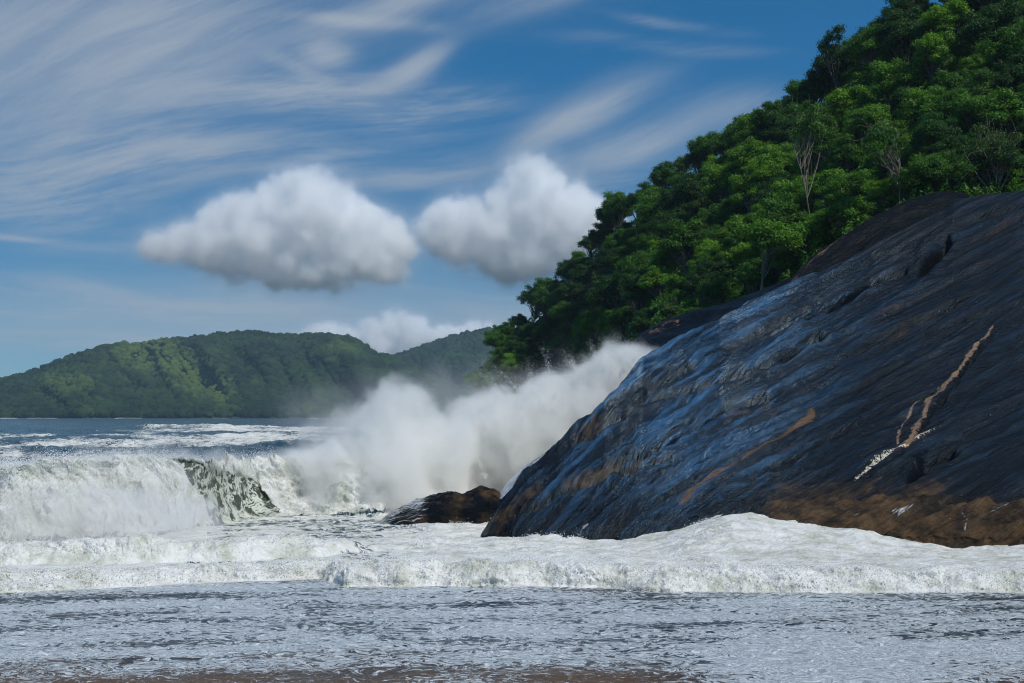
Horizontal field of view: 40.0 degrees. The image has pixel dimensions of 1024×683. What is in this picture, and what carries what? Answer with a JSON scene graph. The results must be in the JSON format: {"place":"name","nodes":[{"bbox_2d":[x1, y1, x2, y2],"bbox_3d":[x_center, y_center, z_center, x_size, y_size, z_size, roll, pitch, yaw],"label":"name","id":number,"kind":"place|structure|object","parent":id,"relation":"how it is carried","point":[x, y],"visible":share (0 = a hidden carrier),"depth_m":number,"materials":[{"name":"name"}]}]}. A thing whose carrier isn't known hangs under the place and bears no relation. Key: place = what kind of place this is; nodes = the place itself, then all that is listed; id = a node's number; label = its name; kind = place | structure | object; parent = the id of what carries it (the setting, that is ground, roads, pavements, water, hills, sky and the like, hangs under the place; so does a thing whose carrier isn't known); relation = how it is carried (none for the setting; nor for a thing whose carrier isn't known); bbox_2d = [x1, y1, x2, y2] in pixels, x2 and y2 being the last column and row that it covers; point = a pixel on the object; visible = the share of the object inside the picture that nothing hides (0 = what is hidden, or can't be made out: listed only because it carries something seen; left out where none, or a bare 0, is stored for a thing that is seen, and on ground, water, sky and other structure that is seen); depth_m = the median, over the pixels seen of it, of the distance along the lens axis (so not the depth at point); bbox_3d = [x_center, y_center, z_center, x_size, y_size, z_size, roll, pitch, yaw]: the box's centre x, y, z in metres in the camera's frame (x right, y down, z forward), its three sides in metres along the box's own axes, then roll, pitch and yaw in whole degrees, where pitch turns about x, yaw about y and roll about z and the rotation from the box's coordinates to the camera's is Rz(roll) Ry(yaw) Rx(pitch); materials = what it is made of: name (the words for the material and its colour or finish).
{"place":"outdoors","nodes":[
{"label":"outdoors","id":0,"kind":"place"},
{"bbox_2d":[11,345,441,417],"bbox_3d":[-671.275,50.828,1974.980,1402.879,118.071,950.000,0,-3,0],"label":"hills","id":1,"kind":"structure","parent":0,"point":[152,354],"depth_m":1502.40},
{"bbox_2d":[0,329,484,417],"bbox_3d":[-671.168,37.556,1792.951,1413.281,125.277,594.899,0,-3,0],"label":"forest","id":2,"kind":"object","parent":1,"relation":"on","point":[254,373],"visible":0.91,"depth_m":1703.55,"materials":[{"name":"plant"}]},
{"bbox_2d":[0,0,945,376],"label":"sky","id":3,"kind":"structure","parent":0,"point":[391,176],"materials":[{"name":"blue"}]},
{"bbox_2d":[0,418,1023,682],"bbox_3d":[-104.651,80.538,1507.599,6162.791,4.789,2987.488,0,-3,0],"label":"sea","id":4,"kind":"structure","parent":0,"point":[348,626],"depth_m":39.69,"materials":[{"name":"liquid"}]},
{"bbox_2d":[382,485,500,524],"bbox_3d":[-3.145,8.546,67.114,6.707,3.336,8.120,0,-3,0],"label":"shore rock","id":5,"kind":"object","parent":4,"relation":"in","point":[478,504],"visible":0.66,"depth_m":64.75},
{"bbox_2d":[481,190,1023,547],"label":"rock slab","id":6,"kind":"object","parent":4,"relation":"in","point":[878,387],"visible":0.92,"depth_m":66.90,"materials":[{"name":"stone"}]},
{"bbox_2d":[484,46,1020,441],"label":"headland","id":7,"kind":"structure","parent":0,"point":[511,432],"depth_m":213.83,"materials":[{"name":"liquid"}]},
{"bbox_2d":[482,328,515,349],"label":"forest tree","id":8,"kind":"object","parent":7,"relation":"on","point":[494,338],"visible":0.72,"depth_m":237.67,"materials":[{"name":"green plant"}]},
{"bbox_2d":[499,353,532,381],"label":"forest tree","id":9,"kind":"object","parent":7,"relation":"on","point":[511,361],"visible":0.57,"depth_m":226.36,"materials":[{"name":"green plant"}]},
{"bbox_2d":[516,338,543,361],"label":"forest tree","id":10,"kind":"object","parent":7,"relation":"on","point":[528,348],"visible":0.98,"depth_m":224.62,"materials":[{"name":"green plant"}]},
{"bbox_2d":[527,287,552,321],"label":"forest tree","id":11,"kind":"object","parent":7,"relation":"on","point":[538,300],"visible":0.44,"depth_m":231.77,"materials":[{"name":"green plant"}]},
{"bbox_2d":[547,300,578,326],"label":"forest tree","id":12,"kind":"object","parent":7,"relation":"on","point":[564,309],"visible":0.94,"depth_m":218.44,"materials":[{"name":"green plant"}]},
{"bbox_2d":[552,280,586,308],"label":"forest tree","id":13,"kind":"object","parent":7,"relation":"on","point":[572,290],"visible":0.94,"depth_m":219.34,"materials":[{"name":"green plant"}]},
{"bbox_2d":[567,258,601,291],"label":"forest tree","id":14,"kind":"object","parent":7,"relation":"on","point":[582,272],"visible":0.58,"depth_m":212.27,"materials":[{"name":"green plant"}]},
{"bbox_2d":[577,308,601,346],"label":"forest tree","id":15,"kind":"object","parent":7,"relation":"on","point":[588,321],"visible":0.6,"depth_m":194.62,"materials":[{"name":"green plant"}]},
{"bbox_2d":[586,222,613,252],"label":"forest tree","id":16,"kind":"object","parent":7,"relation":"on","point":[597,237],"visible":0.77,"depth_m":218.47,"materials":[{"name":"green plant"}]},
{"bbox_2d":[584,279,616,325],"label":"forest tree","id":17,"kind":"object","parent":7,"relation":"on","point":[599,305],"visible":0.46,"depth_m":177.25,"materials":[{"name":"green plant"}]},
{"bbox_2d":[592,270,627,308],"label":"forest tree","id":18,"kind":"object","parent":7,"relation":"on","point":[608,287],"visible":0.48,"depth_m":171.46,"materials":[{"name":"green plant"}]},
{"bbox_2d":[595,207,626,232],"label":"forest tree","id":19,"kind":"object","parent":7,"relation":"on","point":[603,219],"visible":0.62,"depth_m":217.69,"materials":[{"name":"green plant"}]},
{"bbox_2d":[600,190,634,228],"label":"forest tree","id":20,"kind":"object","parent":7,"relation":"on","point":[611,203],"visible":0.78,"depth_m":216.28,"materials":[{"name":"green plant"}]},
{"bbox_2d":[604,305,634,336],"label":"forest tree","id":21,"kind":"object","parent":7,"relation":"on","point":[622,316],"visible":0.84,"depth_m":153.32,"materials":[{"name":"green plant"}]},
{"bbox_2d":[606,227,636,249],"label":"forest tree","id":22,"kind":"object","parent":7,"relation":"on","point":[624,233],"visible":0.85,"depth_m":193.21,"materials":[{"name":"green plant"}]},
{"bbox_2d":[615,267,662,314],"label":"forest tree","id":23,"kind":"object","parent":7,"relation":"on","point":[635,292],"visible":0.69,"depth_m":144.77,"materials":[{"name":"green plant"}]},
{"bbox_2d":[613,249,664,274],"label":"forest tree","id":24,"kind":"object","parent":7,"relation":"on","point":[639,259],"visible":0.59,"depth_m":153.78,"materials":[{"name":"green plant"}]},
{"bbox_2d":[628,308,659,333],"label":"forest tree","id":25,"kind":"object","parent":7,"relation":"on","point":[641,322],"visible":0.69,"depth_m":129.66,"materials":[{"name":"green plant"}]},
{"bbox_2d":[636,192,666,225],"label":"forest tree","id":26,"kind":"object","parent":7,"relation":"on","point":[648,209],"visible":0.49,"depth_m":173.51,"materials":[{"name":"green plant"}]},
{"bbox_2d":[636,265,674,299],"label":"forest tree","id":27,"kind":"object","parent":7,"relation":"on","point":[653,278],"visible":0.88,"depth_m":139.29,"materials":[{"name":"green plant"}]},
{"bbox_2d":[645,160,687,187],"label":"forest tree","id":28,"kind":"object","parent":7,"relation":"on","point":[658,175],"visible":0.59,"depth_m":199.10,"materials":[{"name":"green plant"}]},
{"bbox_2d":[645,239,694,296],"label":"forest tree","id":29,"kind":"object","parent":7,"relation":"on","point":[659,259],"visible":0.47,"depth_m":142.32,"materials":[{"name":"green plant"}]},
{"bbox_2d":[643,206,702,238],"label":"forest tree","id":30,"kind":"object","parent":7,"relation":"on","point":[662,218],"visible":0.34,"depth_m":158.03,"materials":[{"name":"green plant"}]},
{"bbox_2d":[662,273,696,304],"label":"forest tree","id":31,"kind":"object","parent":7,"relation":"on","point":[674,283],"visible":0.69,"depth_m":127.82,"materials":[{"name":"green plant"}]},
{"bbox_2d":[655,215,706,273],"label":"forest tree","id":32,"kind":"object","parent":7,"relation":"on","point":[679,238],"visible":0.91,"depth_m":139.22,"materials":[{"name":"green plant"}]},
{"bbox_2d":[679,149,708,173],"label":"forest tree","id":33,"kind":"object","parent":7,"relation":"on","point":[694,159],"visible":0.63,"depth_m":190.78,"materials":[{"name":"green plant"}]},
{"bbox_2d":[669,171,719,213],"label":"forest tree","id":34,"kind":"object","parent":7,"relation":"on","point":[688,189],"visible":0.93,"depth_m":161.72,"materials":[{"name":"green plant"}]},
{"bbox_2d":[608,277,791,394],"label":"rock ledge","id":35,"kind":"object","parent":7,"relation":"on","point":[660,334],"visible":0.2,"depth_m":93.03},
{"bbox_2d":[726,215,810,289],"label":"yellow green tree","id":36,"kind":"object","parent":35,"relation":"on","point":[769,237],"visible":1,"depth_m":99.32,"materials":[{"name":"green plant"}]},
{"bbox_2d":[685,130,726,161],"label":"forest tree","id":37,"kind":"object","parent":7,"relation":"on","point":[702,144],"visible":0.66,"depth_m":187.49,"materials":[{"name":"green plant"}]},
{"bbox_2d":[683,259,733,307],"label":"forest tree","id":38,"kind":"object","parent":7,"relation":"on","point":[703,272],"visible":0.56,"depth_m":116.02,"materials":[{"name":"green plant"}]},
{"bbox_2d":[697,224,732,242],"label":"forest tree","id":39,"kind":"object","parent":7,"relation":"on","point":[720,232],"visible":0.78,"depth_m":137.22,"materials":[{"name":"green plant"}]},
{"bbox_2d":[695,198,740,229],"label":"forest tree","id":40,"kind":"object","parent":7,"relation":"on","point":[717,213],"visible":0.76,"depth_m":140.70,"materials":[{"name":"green plant"}]},
{"bbox_2d":[700,161,738,201],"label":"forest tree","id":41,"kind":"object","parent":7,"relation":"on","point":[718,175],"visible":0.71,"depth_m":153.74,"materials":[{"name":"green plant"}]},
{"bbox_2d":[699,238,740,273],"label":"forest tree","id":42,"kind":"object","parent":7,"relation":"on","point":[719,250],"visible":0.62,"depth_m":123.06,"materials":[{"name":"green plant"}]},
{"bbox_2d":[694,275,746,304],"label":"forest tree","id":43,"kind":"object","parent":7,"relation":"on","point":[719,288],"visible":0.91,"depth_m":110.00,"materials":[{"name":"green plant"}]},
{"bbox_2d":[716,122,747,148],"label":"forest tree","id":44,"kind":"object","parent":7,"relation":"on","point":[729,140],"visible":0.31,"depth_m":167.23,"materials":[{"name":"green plant"}]},
{"bbox_2d":[724,212,759,243],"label":"forest tree","id":45,"kind":"object","parent":7,"relation":"on","point":[748,217],"visible":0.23,"depth_m":121.75,"materials":[{"name":"green plant"}]},
{"bbox_2d":[729,242,764,270],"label":"forest tree","id":46,"kind":"object","parent":7,"relation":"on","point":[743,252],"visible":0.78,"depth_m":113.75,"materials":[{"name":"green plant"}]},
{"bbox_2d":[728,173,766,213],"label":"forest tree","id":47,"kind":"object","parent":7,"relation":"on","point":[745,191],"visible":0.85,"depth_m":136.81,"materials":[{"name":"green plant"}]},
{"bbox_2d":[479,46,1023,402],"label":"undergrowth","id":48,"kind":"object","parent":7,"relation":"on","point":[978,188],"visible":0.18,"depth_m":115.28,"materials":[{"name":"green plant"}]},
{"bbox_2d":[734,136,780,166],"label":"forest tree","id":49,"kind":"object","parent":7,"relation":"on","point":[753,148],"visible":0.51,"depth_m":146.65,"materials":[{"name":"green plant"}]},
{"bbox_2d":[734,257,785,293],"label":"forest tree","id":50,"kind":"object","parent":7,"relation":"on","point":[751,272],"visible":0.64,"depth_m":104.88,"materials":[{"name":"green plant"}]},
{"bbox_2d":[740,150,786,182],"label":"forest tree","id":51,"kind":"object","parent":7,"relation":"on","point":[760,166],"visible":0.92,"depth_m":136.50,"materials":[{"name":"green plant"}]},
{"bbox_2d":[747,102,789,145],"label":"forest tree","id":52,"kind":"object","parent":7,"relation":"on","point":[763,121],"visible":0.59,"depth_m":149.08,"materials":[{"name":"green plant"}]},
{"bbox_2d":[748,171,792,209],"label":"forest tree","id":53,"kind":"object","parent":7,"relation":"on","point":[760,194],"visible":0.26,"depth_m":123.80,"materials":[{"name":"green plant"}]},
{"bbox_2d":[760,249,797,278],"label":"forest tree","id":54,"kind":"object","parent":7,"relation":"on","point":[781,261],"visible":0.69,"depth_m":103.61,"materials":[{"name":"green plant"}]},
{"bbox_2d":[761,141,802,171],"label":"forest tree","id":55,"kind":"object","parent":7,"relation":"on","point":[784,153],"visible":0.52,"depth_m":138.34,"materials":[{"name":"green plant"}]},
{"bbox_2d":[754,194,810,229],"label":"forest tree","id":56,"kind":"object","parent":7,"relation":"on","point":[788,210],"visible":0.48,"depth_m":109.44,"materials":[{"name":"green plant"}]},
{"bbox_2d":[768,111,807,143],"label":"forest tree","id":57,"kind":"object","parent":7,"relation":"on","point":[780,129],"visible":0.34,"depth_m":142.70,"materials":[{"name":"green plant"}]},
{"bbox_2d":[766,174,820,213],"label":"forest tree","id":58,"kind":"object","parent":7,"relation":"on","point":[789,190],"visible":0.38,"depth_m":115.05,"materials":[{"name":"green plant"}]},
{"bbox_2d":[780,219,828,257],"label":"forest tree","id":59,"kind":"object","parent":7,"relation":"on","point":[817,234],"visible":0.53,"depth_m":101.24,"materials":[{"name":"green plant"}]},
{"bbox_2d":[782,78,835,103],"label":"forest tree","id":60,"kind":"object","parent":7,"relation":"on","point":[807,90],"visible":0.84,"depth_m":151.56,"materials":[{"name":"green plant"}]},
{"bbox_2d":[783,89,837,214],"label":"pale limbed tree","id":61,"kind":"object","parent":7,"relation":"on","point":[814,125],"visible":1,"depth_m":103.57,"materials":[{"name":"green plant"}]},
{"bbox_2d":[788,111,841,166],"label":"forest tree","id":62,"kind":"object","parent":7,"relation":"on","point":[832,131],"visible":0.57,"depth_m":123.89,"materials":[{"name":"green plant"}]},
{"bbox_2d":[791,167,848,211],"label":"forest tree","id":63,"kind":"object","parent":7,"relation":"on","point":[820,177],"visible":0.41,"depth_m":109.58,"materials":[{"name":"green plant"}]},
{"bbox_2d":[803,60,850,96],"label":"forest tree","id":64,"kind":"object","parent":7,"relation":"on","point":[816,75],"visible":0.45,"depth_m":149.95,"materials":[{"name":"green plant"}]},
{"bbox_2d":[816,23,848,88],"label":"emergent tree","id":65,"kind":"object","parent":7,"relation":"on","point":[826,48],"visible":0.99,"depth_m":143.86,"materials":[{"name":"green plant"}]},
{"bbox_2d":[811,40,868,87],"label":"forest tree","id":66,"kind":"object","parent":7,"relation":"on","point":[820,62],"visible":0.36,"depth_m":148.23,"materials":[{"name":"green plant"}]},
{"bbox_2d":[810,192,877,234],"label":"forest tree","id":67,"kind":"object","parent":7,"relation":"on","point":[847,206],"visible":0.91,"depth_m":99.35,"materials":[{"name":"green plant"}]},
{"bbox_2d":[815,168,873,201],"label":"forest tree","id":68,"kind":"object","parent":7,"relation":"on","point":[854,183],"visible":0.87,"depth_m":103.65,"materials":[{"name":"green plant"}]},
{"bbox_2d":[822,133,870,173],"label":"forest tree","id":69,"kind":"object","parent":7,"relation":"on","point":[843,150],"visible":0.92,"depth_m":114.75,"materials":[{"name":"green plant"}]},
{"bbox_2d":[822,83,876,117],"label":"forest tree","id":70,"kind":"object","parent":7,"relation":"on","point":[845,99],"visible":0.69,"depth_m":126.88,"materials":[{"name":"green plant"}]},
{"bbox_2d":[838,102,889,160],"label":"forest tree","id":71,"kind":"object","parent":7,"relation":"on","point":[872,114],"visible":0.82,"depth_m":114.86,"materials":[{"name":"green plant"}]},
{"bbox_2d":[840,22,892,64],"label":"forest tree","id":72,"kind":"object","parent":7,"relation":"on","point":[863,47],"visible":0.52,"depth_m":140.36,"materials":[{"name":"green plant"}]},
{"bbox_2d":[787,190,970,282],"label":"rock hump","id":73,"kind":"object","parent":7,"relation":"on","point":[873,230],"visible":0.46,"depth_m":90.70,"materials":[{"name":"stone"}]},
{"bbox_2d":[886,167,937,200],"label":"forest tree","id":74,"kind":"object","parent":73,"relation":"on","point":[908,177],"visible":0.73,"depth_m":98.09,"materials":[{"name":"green plant"}]},
{"bbox_2d":[849,106,912,200],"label":"pale trunk tree","id":75,"kind":"object","parent":7,"relation":"on","point":[880,137],"visible":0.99,"depth_m":97.69,"materials":[{"name":"green plant"}]},
{"bbox_2d":[864,178,900,211],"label":"forest tree","id":76,"kind":"object","parent":7,"relation":"on","point":[878,191],"visible":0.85,"depth_m":99.70,"materials":[{"name":"green plant"}]},
{"bbox_2d":[865,60,924,104],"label":"forest tree","id":77,"kind":"object","parent":7,"relation":"on","point":[879,67],"visible":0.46,"depth_m":122.70,"materials":[{"name":"green plant"}]},
{"bbox_2d":[868,145,924,177],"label":"forest tree","id":78,"kind":"object","parent":7,"relation":"on","point":[904,156],"visible":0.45,"depth_m":105.69,"materials":[{"name":"green plant"}]},
{"bbox_2d":[869,3,924,63],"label":"forest tree","id":79,"kind":"object","parent":7,"relation":"on","point":[888,34],"visible":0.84,"depth_m":131.44,"materials":[{"name":"green plant"}]},
{"bbox_2d":[874,0,930,23],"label":"forest tree","id":80,"kind":"object","parent":7,"relation":"on","point":[900,4],"visible":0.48,"depth_m":137.50,"materials":[{"name":"green plant"}]},
{"bbox_2d":[888,118,917,148],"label":"forest tree","id":81,"kind":"object","parent":7,"relation":"on","point":[907,126],"visible":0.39,"depth_m":111.01,"materials":[{"name":"green plant"}]},
{"bbox_2d":[888,85,920,123],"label":"forest tree","id":82,"kind":"object","parent":7,"relation":"on","point":[895,102],"visible":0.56,"depth_m":116.92,"materials":[{"name":"green plant"}]},
{"bbox_2d":[876,57,935,96],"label":"forest tree","id":83,"kind":"object","parent":7,"relation":"on","point":[909,76],"visible":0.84,"depth_m":121.25,"materials":[{"name":"green plant"}]},
{"bbox_2d":[896,84,955,126],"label":"forest tree","id":84,"kind":"object","parent":7,"relation":"on","point":[923,103],"visible":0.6,"depth_m":110.64,"materials":[{"name":"green plant"}]},
{"bbox_2d":[910,29,962,85],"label":"forest tree","id":85,"kind":"object","parent":7,"relation":"on","point":[932,49],"visible":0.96,"depth_m":120.10,"materials":[{"name":"green plant"}]},
{"bbox_2d":[908,111,968,154],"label":"forest tree","id":86,"kind":"object","parent":7,"relation":"on","point":[934,132],"visible":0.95,"depth_m":102.58,"materials":[{"name":"green plant"}]},
{"bbox_2d":[906,149,977,190],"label":"forest tree","id":87,"kind":"object","parent":7,"relation":"on","point":[942,164],"visible":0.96,"depth_m":97.17,"materials":[{"name":"green plant"}]},
{"bbox_2d":[919,0,974,57],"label":"forest tree","id":88,"kind":"object","parent":7,"relation":"on","point":[948,17],"visible":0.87,"depth_m":125.56,"materials":[{"name":"green plant"}]},
{"bbox_2d":[918,86,980,129],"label":"forest tree","id":89,"kind":"object","parent":7,"relation":"on","point":[944,109],"visible":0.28,"depth_m":108.33,"materials":[{"name":"green plant"}]},
{"bbox_2d":[927,68,974,91],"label":"forest tree","id":90,"kind":"object","parent":7,"relation":"on","point":[947,79],"visible":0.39,"depth_m":112.87,"materials":[{"name":"green plant"}]},
{"bbox_2d":[944,90,1000,137],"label":"forest tree","id":91,"kind":"object","parent":7,"relation":"on","point":[969,109],"visible":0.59,"depth_m":105.06,"materials":[{"name":"green plant"}]},
{"bbox_2d":[950,66,1001,119],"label":"forest tree","id":92,"kind":"object","parent":7,"relation":"on","point":[976,84],"visible":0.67,"depth_m":108.66,"materials":[{"name":"green plant"}]},
{"bbox_2d":[949,2,1022,56],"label":"forest tree","id":93,"kind":"object","parent":7,"relation":"on","point":[977,28],"visible":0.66,"depth_m":116.88,"materials":[{"name":"green plant"}]},
{"bbox_2d":[955,103,1023,191],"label":"bare twiggy tree","id":94,"kind":"object","parent":7,"relation":"on","point":[999,169],"visible":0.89,"depth_m":97.20,"materials":[{"name":"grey plant"}]},
{"bbox_2d":[961,138,1023,191],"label":"forest tree","id":95,"kind":"object","parent":7,"relation":"on","point":[981,166],"visible":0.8,"depth_m":97.43,"materials":[{"name":"green plant"}]},
{"bbox_2d":[971,86,1023,145],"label":"forest tree","id":96,"kind":"object","parent":7,"relation":"on","point":[1006,107],"visible":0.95,"depth_m":102.14,"materials":[{"name":"green plant"}]},
{"bbox_2d":[971,17,1023,70],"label":"forest tree","id":97,"kind":"object","parent":7,"relation":"on","point":[1012,40],"visible":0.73,"depth_m":111.67,"materials":[{"name":"green plant"}]},
{"bbox_2d":[984,47,1023,92],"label":"forest tree","id":98,"kind":"object","parent":7,"relation":"on","point":[1011,75],"visible":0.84,"depth_m":108.45,"materials":[{"name":"green plant"}]},
{"bbox_2d":[996,0,1023,45],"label":"forest tree","id":99,"kind":"object","parent":7,"relation":"on","point":[1016,6],"visible":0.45,"depth_m":115.39,"materials":[{"name":"green plant"}]},
{"bbox_3d":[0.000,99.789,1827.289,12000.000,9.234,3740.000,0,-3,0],"label":"beach","id":100,"kind":"structure","parent":0,"visible":0},
{"bbox_2d":[0,328,1023,592],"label":"spray droplets","id":101,"kind":"object","parent":100,"relation":"on","point":[582,376],"visible":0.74,"depth_m":57.96,"materials":[{"name":"white liquid"}]},
{"bbox_3d":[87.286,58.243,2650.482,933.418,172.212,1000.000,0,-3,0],"label":"hills","id":102,"kind":"structure","parent":0,"visible":0},
{"bbox_2d":[390,326,516,393],"bbox_3d":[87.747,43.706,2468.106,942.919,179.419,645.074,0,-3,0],"label":"forest","id":103,"kind":"object","parent":102,"relation":"on","point":[449,362],"visible":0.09,"depth_m":2508.37,"materials":[{"name":"plant"}]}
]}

